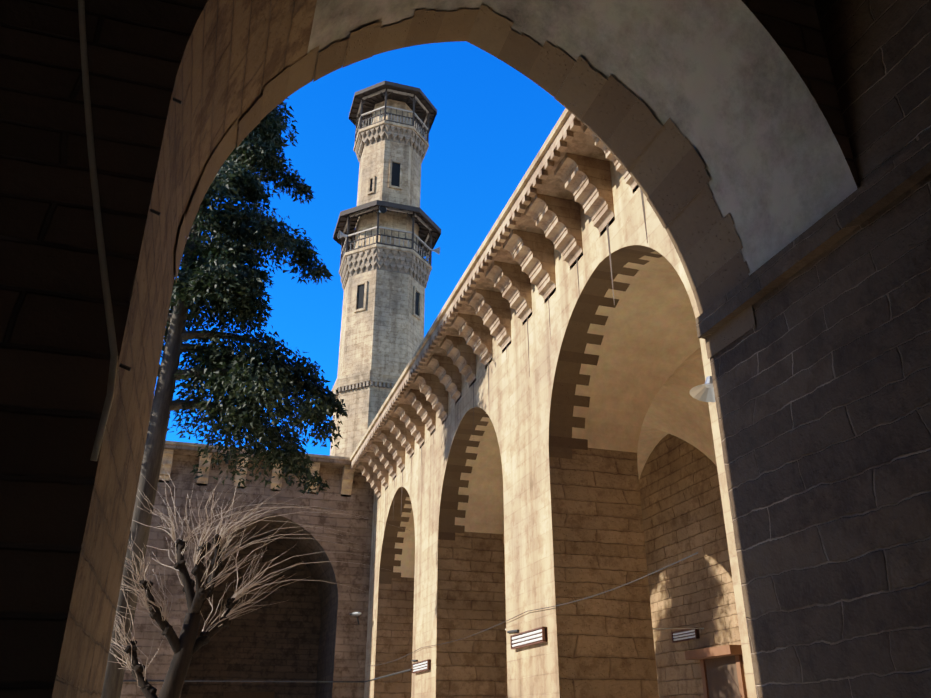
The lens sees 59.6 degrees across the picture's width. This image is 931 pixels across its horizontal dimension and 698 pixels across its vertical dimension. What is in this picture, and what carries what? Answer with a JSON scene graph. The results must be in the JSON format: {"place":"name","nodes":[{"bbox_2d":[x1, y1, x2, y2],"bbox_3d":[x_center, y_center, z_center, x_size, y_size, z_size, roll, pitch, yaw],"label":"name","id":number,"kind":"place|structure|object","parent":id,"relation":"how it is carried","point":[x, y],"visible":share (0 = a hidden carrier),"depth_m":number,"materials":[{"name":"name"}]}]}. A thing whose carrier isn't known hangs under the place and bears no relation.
{"place":"outdoors","nodes":[
{"label":"outdoors","id":0,"kind":"place"},
{"bbox_2d":[154,41,564,454],"label":"sky","id":1,"kind":"structure","parent":0,"point":[491,122],"materials":[{"name":"blue"}]},
{"bbox_2d":[0,0,930,697],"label":"gateway wall","id":2,"kind":"structure","parent":0,"point":[792,120],"depth_m":3.31,"materials":[{"name":"beige stone"}]},
{"bbox_2d":[78,0,181,460],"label":"cable","id":3,"kind":"object","parent":2,"relation":"attached to","point":[103,266],"visible":0.94,"depth_m":2.38,"materials":[{"name":"beige"}]},
{"bbox_2d":[176,4,754,358],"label":"gateway voussoirs","id":4,"kind":"object","parent":2,"relation":"attached to","point":[664,166],"visible":0.98,"depth_m":4.65,"materials":[{"name":"beige stone"}]},
{"bbox_2d":[695,131,930,338],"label":"ledge molding","id":5,"kind":"structure","parent":2,"relation":"attached to","point":[901,174],"depth_m":3.66,"materials":[{"name":"beige stone"}]},
{"bbox_2d":[364,160,756,697],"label":"arcade wall","id":6,"kind":"structure","parent":0,"point":[638,489],"depth_m":10.32,"materials":[{"name":"beige stone"}]},
{"bbox_2d":[123,376,715,682],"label":"lights and wiring","id":7,"kind":"object","parent":6,"relation":"attached to","point":[539,635],"visible":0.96,"depth_m":9.65,"materials":[{"name":"white metal"}]},
{"bbox_2d":[350,108,647,526],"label":"cornice","id":8,"kind":"structure","parent":6,"relation":"attached to","point":[567,174],"depth_m":10.80,"materials":[{"name":"stone"}]},
{"bbox_2d":[379,245,694,583],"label":"arch voussoirs","id":9,"kind":"object","parent":6,"relation":"attached to","point":[568,377],"visible":0.73,"depth_m":9.64,"materials":[{"name":"beige stone"}]},
{"bbox_2d":[685,645,747,697],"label":"arcade door","id":10,"kind":"structure","parent":6,"relation":"in","point":[722,671],"depth_m":11.53,"materials":[{"name":"brown wood"}]},
{"label":"ground","id":11,"kind":"structure","parent":0,"visible":0},
{"bbox_2d":[101,98,347,697],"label":"conifer tree","id":12,"kind":"object","parent":11,"relation":"on","point":[216,276],"visible":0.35,"depth_m":12.03,"materials":[{"name":"green plant"}]},
{"bbox_2d":[120,454,373,697],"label":"wall","id":13,"kind":"structure","parent":11,"relation":"on","point":[306,630],"depth_m":19.12,"materials":[{"name":"stone"}]},
{"bbox_2d":[223,691,274,697],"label":"door","id":14,"kind":"structure","parent":13,"relation":"attached to","point":[227,694],"depth_m":19.46,"materials":[{"name":"brown wood"}]},
{"bbox_2d":[159,440,354,496],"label":"cornice","id":15,"kind":"structure","parent":13,"relation":"attached to","point":[171,448],"depth_m":18.61,"materials":[{"name":"stone"}]},
{"bbox_2d":[178,499,351,605],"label":"arch","id":16,"kind":"structure","parent":13,"relation":"attached to","point":[340,568],"depth_m":18.57,"materials":[{"name":"beige stone"}]},
{"bbox_2d":[109,457,409,697],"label":"bare tree","id":17,"kind":"object","parent":11,"relation":"on","point":[186,645],"visible":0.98,"depth_m":9.01,"materials":[{"name":"brown plant"}]},
{"bbox_2d":[330,81,440,456],"bbox_3d":[-3.586,2.593,33.376,4.636,34.220,4.636,8,-26,-16],"label":"minaret","id":18,"kind":"object","parent":11,"relation":"on","point":[387,234],"visible":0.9,"depth_m":34.96,"materials":[{"name":"stone"}]}
]}

